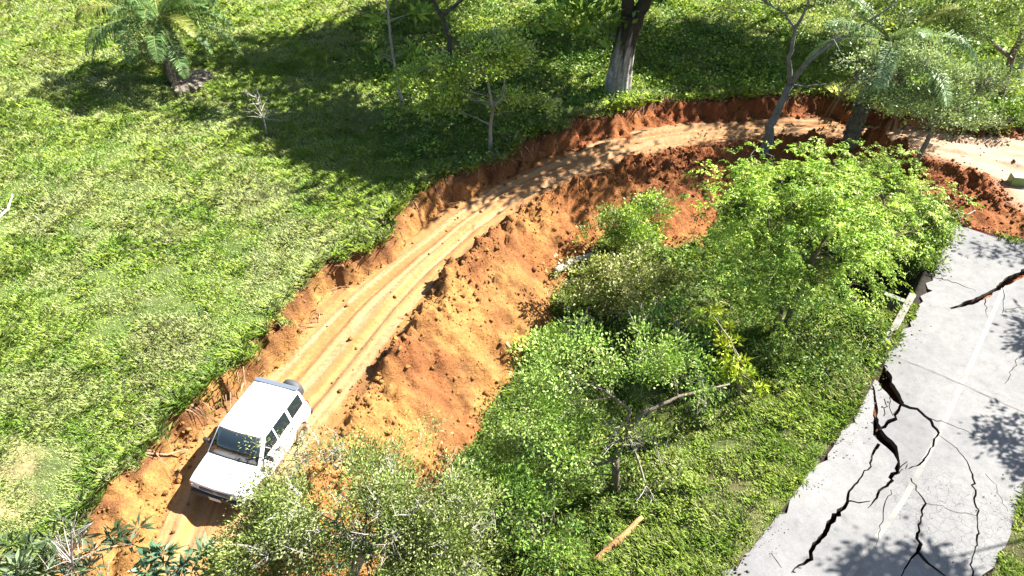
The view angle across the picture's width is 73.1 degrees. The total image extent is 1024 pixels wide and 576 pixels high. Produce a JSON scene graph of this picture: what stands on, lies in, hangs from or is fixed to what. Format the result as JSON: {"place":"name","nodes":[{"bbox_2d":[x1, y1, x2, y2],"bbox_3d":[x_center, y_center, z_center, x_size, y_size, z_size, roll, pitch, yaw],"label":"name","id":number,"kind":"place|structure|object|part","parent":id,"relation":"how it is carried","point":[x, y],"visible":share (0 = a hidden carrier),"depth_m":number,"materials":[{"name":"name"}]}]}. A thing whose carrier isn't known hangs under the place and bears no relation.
{"place":"outdoors","nodes":[
{"label":"outdoors","id":0,"kind":"place"},
{"bbox_2d":[0,0,1023,575],"bbox_3d":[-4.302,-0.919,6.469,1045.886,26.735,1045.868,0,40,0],"label":"ground","id":1,"kind":"structure","parent":0,"point":[108,328],"depth_m":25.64,"materials":[{"name":"green plant"}]},
{"bbox_2d":[0,194,12,217],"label":"fallen branch","id":2,"kind":"object","parent":1,"relation":"on","point":[7,209],"visible":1,"depth_m":26.54,"materials":[{"name":"white wood"}]},
{"bbox_2d":[0,508,156,575],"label":"oleander shrub","id":3,"kind":"object","parent":1,"relation":"on","point":[63,569],"visible":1,"depth_m":16.11,"materials":[{"name":"green plant"}]},
{"bbox_2d":[74,0,243,94],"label":"palm tree","id":4,"kind":"object","parent":1,"relation":"on","point":[166,43],"visible":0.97,"depth_m":32.77,"materials":[{"name":"green plant"}]},
{"bbox_2d":[130,448,187,474],"bbox_3d":[-10.055,4.702,19.602,1.239,0.803,0.888,0,40,0],"label":"exposed root","id":5,"kind":"object","parent":1,"relation":"on","point":[155,453],"visible":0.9,"depth_m":19.50,"materials":[{"name":"brown plant"}]},
{"bbox_2d":[245,87,289,136],"bbox_3d":[-11.006,-8.011,31.321,2.414,2.681,1.943,0,40,0],"label":"dead sapling","id":6,"kind":"object","parent":1,"relation":"on","point":[264,117],"visible":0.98,"depth_m":31.10,"materials":[{"name":"grey wood"}]},
{"bbox_2d":[352,0,436,109],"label":"young tree","id":7,"kind":"object","parent":1,"relation":"on","point":[367,15],"visible":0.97,"depth_m":32.53,"materials":[{"name":"green plant"}]},
{"bbox_2d":[391,0,478,55],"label":"shade tree","id":8,"kind":"object","parent":1,"relation":"on","point":[444,22],"visible":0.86,"depth_m":37.62,"materials":[{"name":"brown plant"}]},
{"bbox_2d":[377,20,569,153],"bbox_3d":[-1.715,-8.570,30.492,8.221,6.129,4.966,-7,40,-8],"label":"young tree","id":9,"kind":"object","parent":1,"relation":"on","point":[500,49],"visible":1,"depth_m":29.70,"materials":[{"name":"green plant"}]},
{"bbox_2d":[518,0,652,96],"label":"broadleaf tree","id":10,"kind":"object","parent":1,"relation":"on","point":[630,22],"visible":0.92,"depth_m":34.97,"materials":[{"name":"green plant"}]},
{"bbox_2d":[344,0,846,182],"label":"undergrowth","id":11,"kind":"object","parent":1,"relation":"on","point":[760,85],"visible":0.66,"depth_m":39.56,"materials":[{"name":"green plant"}]},
{"bbox_2d":[812,0,1023,102],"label":"broadleaf tree","id":12,"kind":"object","parent":1,"relation":"on","point":[972,21],"visible":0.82,"depth_m":31.40,"materials":[{"name":"green plant"}]},
{"bbox_2d":[871,22,1023,130],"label":"undergrowth","id":13,"kind":"object","parent":1,"relation":"on","point":[977,47],"visible":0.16,"depth_m":39.02,"materials":[{"name":"green plant"}]},
{"bbox_2d":[960,89,1023,132],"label":"shrub","id":14,"kind":"object","parent":1,"relation":"on","point":[1017,110],"visible":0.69,"depth_m":34.87,"materials":[{"name":"green plant"}]},
{"bbox_2d":[1017,53,1023,76],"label":"fence post","id":15,"kind":"object","parent":1,"relation":"on","point":[1022,64],"visible":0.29,"depth_m":38.66,"materials":[{"name":"wood"}]},
{"bbox_2d":[48,93,1023,575],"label":"cut bank","id":16,"kind":"structure","parent":0,"point":[124,501],"depth_m":26.92,"materials":[{"name":"soil"}]},
{"bbox_2d":[117,92,825,474],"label":"roots","id":17,"kind":"object","parent":16,"relation":"hanging from","point":[405,238],"visible":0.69,"depth_m":25.91,"materials":[{"name":"brown plant"}]},
{"bbox_2d":[131,115,1023,575],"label":"dirt road","id":18,"kind":"structure","parent":0,"point":[327,351],"depth_m":26.66,"materials":[{"name":"beige soil"}]},
{"bbox_2d":[126,532,229,575],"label":"rosette shrub","id":19,"kind":"object","parent":18,"relation":"on","point":[145,560],"visible":0.69,"depth_m":16.33,"materials":[{"name":"green plant"}]},
{"bbox_2d":[189,377,312,508],"bbox_3d":[-7.357,4.255,19.613,2.225,1.851,3.766,12,41,14],"label":"parked car","id":20,"kind":"object","parent":18,"relation":"on","point":[261,402],"visible":0.83,"depth_m":19.06,"materials":[{"name":"white paint"}]},
{"bbox_3d":[-6.698,4.289,18.940,0.102,0.457,0.716,12,41,14],"label":"window frame","id":21,"kind":"part","parent":20,"relation":"part of","materials":[{"name":"black plastic"}]},
{"bbox_3d":[-6.480,3.853,19.454,0.101,0.468,0.602,12,41,14],"label":"window frame","id":22,"kind":"part","parent":20,"relation":"part of","materials":[{"name":"black plastic"}]},
{"bbox_3d":[-6.269,3.416,19.968,0.101,0.433,0.618,12,41,14],"label":"window frame","id":23,"kind":"part","parent":20,"relation":"part of","materials":[{"name":"black plastic"}]},
{"bbox_2d":[237,419,372,491],"bbox_3d":[-5.442,4.553,18.921,3.497,2.155,2.107,-19,44,-21],"label":"twiggy shrub","id":24,"kind":"object","parent":18,"relation":"on","point":[296,453],"visible":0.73,"depth_m":18.68,"materials":[{"name":"green plant"}]},
{"bbox_2d":[1007,172,1023,186],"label":"green crate","id":25,"kind":"object","parent":18,"relation":"on","point":[1015,179],"visible":1,"depth_m":31.46,"materials":[{"name":"plastic"}]},
{"bbox_2d":[276,127,1023,575],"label":"spoil slope","id":26,"kind":"structure","parent":0,"point":[540,245],"depth_m":27.11,"materials":[{"name":"soil"}]},
{"bbox_2d":[64,94,1023,575],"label":"soil clods","id":27,"kind":"object","parent":26,"relation":"on","point":[366,402],"visible":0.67,"depth_m":28.59,"materials":[{"name":"orange soil"}]},
{"bbox_2d":[554,252,593,273],"bbox_3d":[2.619,-1.121,29.539,2.222,0.444,0.379,-29,48,-30],"label":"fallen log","id":28,"kind":"object","parent":26,"relation":"on","point":[585,256],"visible":0.61,"depth_m":29.56,"materials":[{"name":"grey wood"}]},
{"bbox_2d":[710,0,908,157],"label":"leaning tree","id":29,"kind":"object","parent":26,"relation":"on","point":[771,123],"visible":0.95,"depth_m":31.11,"materials":[{"name":"green plant"}]},
{"bbox_2d":[803,0,977,149],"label":"palm tree","id":30,"kind":"object","parent":26,"relation":"on","point":[855,125],"visible":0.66,"depth_m":31.10,"materials":[{"name":"green plant"}]},
{"bbox_2d":[824,18,1023,163],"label":"silver leaved tree","id":31,"kind":"object","parent":26,"relation":"on","point":[981,80],"visible":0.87,"depth_m":30.92,"materials":[{"name":"green plant"}]},
{"bbox_2d":[373,161,1023,575],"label":"valley ground","id":32,"kind":"structure","parent":0,"point":[917,285],"depth_m":22.52,"materials":[{"name":"green plant"}]},
{"bbox_2d":[176,404,538,575],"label":"twiggy tree","id":33,"kind":"object","parent":32,"relation":"on","point":[397,537],"visible":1,"depth_m":14.20,"materials":[{"name":"green plant"}]},
{"bbox_2d":[449,499,518,574],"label":"twiggy shrub","id":34,"kind":"object","parent":32,"relation":"on","point":[495,534],"visible":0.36,"depth_m":20.12,"materials":[{"name":"green plant"}]},
{"bbox_2d":[457,499,512,524],"bbox_3d":[-0.857,7.017,21.840,1.907,0.298,0.246,-18,43,-20],"label":"fallen log","id":35,"kind":"object","parent":32,"relation":"on","point":[478,513],"visible":0.11,"depth_m":21.63,"materials":[{"name":"brown wood"}]},
{"bbox_2d":[439,442,594,575],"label":"shrub","id":36,"kind":"object","parent":32,"relation":"on","point":[531,531],"visible":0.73,"depth_m":19.75,"materials":[{"name":"green plant"}]},
{"bbox_2d":[496,297,622,381],"bbox_3d":[1.802,2.517,26.431,5.251,3.460,3.351,0,40,0],"label":"shrub","id":37,"kind":"object","parent":32,"relation":"on","point":[540,332],"visible":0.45,"depth_m":26.07,"materials":[{"name":"green plant"}]},
{"bbox_2d":[466,298,730,534],"bbox_3d":[2.170,3.742,21.209,8.629,6.111,5.209,-15,42,-18],"label":"forked tree","id":38,"kind":"object","parent":32,"relation":"on","point":[665,359],"visible":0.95,"depth_m":20.48,"materials":[{"name":"green plant"}]},
{"bbox_2d":[591,515,643,564],"bbox_3d":[3.108,7.392,20.176,2.051,0.552,0.256,-27,47,-28],"label":"fallen log","id":39,"kind":"object","parent":32,"relation":"on","point":[628,529],"visible":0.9,"depth_m":20.06,"materials":[{"name":"beige wood"}]},
{"bbox_2d":[542,236,708,328],"bbox_3d":[4.537,-0.145,27.314,6.021,3.562,4.375,21,44,23],"label":"shrub","id":40,"kind":"object","parent":32,"relation":"on","point":[618,290],"visible":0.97,"depth_m":26.79,"materials":[{"name":"green plant"}]},
{"bbox_2d":[572,186,681,266],"bbox_3d":[4.875,-2.426,29.447,4.798,3.547,3.364,0,40,0],"label":"shrub","id":41,"kind":"object","parent":32,"relation":"on","point":[635,211],"visible":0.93,"depth_m":29.01,"materials":[{"name":"green plant"}]},
{"bbox_2d":[575,396,701,506],"bbox_3d":[3.853,4.869,20.858,3.866,3.209,3.023,0,40,0],"label":"thorn shrub","id":42,"kind":"object","parent":32,"relation":"on","point":[635,436],"visible":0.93,"depth_m":20.70,"materials":[{"name":"green plant"}]},
{"bbox_2d":[615,287,750,384],"bbox_3d":[6.395,1.716,25.879,5.111,2.723,4.384,0,40,0],"label":"shrub","id":43,"kind":"object","parent":32,"relation":"on","point":[660,309],"visible":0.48,"depth_m":25.93,"materials":[{"name":"green plant"}]},
{"bbox_2d":[435,188,978,575],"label":"undergrowth","id":44,"kind":"object","parent":32,"relation":"on","point":[808,319],"visible":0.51,"depth_m":24.74,"materials":[{"name":"green plant"}]},
{"bbox_2d":[691,303,774,398],"bbox_3d":[7.353,2.330,22.453,3.357,3.915,2.049,0,40,0],"label":"young tree","id":45,"kind":"object","parent":32,"relation":"on","point":[729,365],"visible":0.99,"depth_m":22.14,"materials":[{"name":"green plant"}]},
{"bbox_2d":[671,136,933,347],"bbox_3d":[9.941,-1.719,24.883,8.255,7.524,8.187,0,40,0],"label":"feathery tree","id":46,"kind":"object","parent":32,"relation":"on","point":[807,196],"visible":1,"depth_m":23.75,"materials":[{"name":"green plant"}]},
{"bbox_2d":[878,292,914,346],"bbox_3d":[13.834,2.103,26.369,1.022,3.198,3.658,27,47,29],"label":"fallen log","id":47,"kind":"object","parent":32,"relation":"on","point":[898,319],"visible":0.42,"depth_m":25.88,"materials":[{"name":"wood"}]},
{"bbox_2d":[810,138,984,272],"bbox_3d":[15.945,-3.487,29.264,5.684,4.535,6.128,-31,49,-31],"label":"feathery tree","id":48,"kind":"object","parent":32,"relation":"on","point":[938,213],"visible":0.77,"depth_m":28.86,"materials":[{"name":"green plant"}]},
{"bbox_2d":[718,225,1023,575],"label":"asphalt road","id":49,"kind":"structure","parent":0,"point":[957,385],"depth_m":20.71,"materials":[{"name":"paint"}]},
{"bbox_2d":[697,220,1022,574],"bbox_3d":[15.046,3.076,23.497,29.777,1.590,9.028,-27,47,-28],"label":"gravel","id":50,"kind":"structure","parent":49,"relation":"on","point":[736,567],"depth_m":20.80,"materials":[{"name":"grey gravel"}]},
{"bbox_2d":[961,221,996,236],"bbox_3d":[19.864,-2.464,29.452,1.470,0.168,0.132,32,49,32],"label":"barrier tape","id":51,"kind":"object","parent":49,"relation":"on","point":[979,231],"visible":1,"depth_m":29.40,"materials":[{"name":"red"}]},
{"bbox_2d":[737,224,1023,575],"bbox_3d":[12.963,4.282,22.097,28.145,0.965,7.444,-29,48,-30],"label":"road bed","id":52,"kind":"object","parent":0,"point":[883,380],"visible":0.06,"depth_m":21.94,"materials":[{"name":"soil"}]}
]}

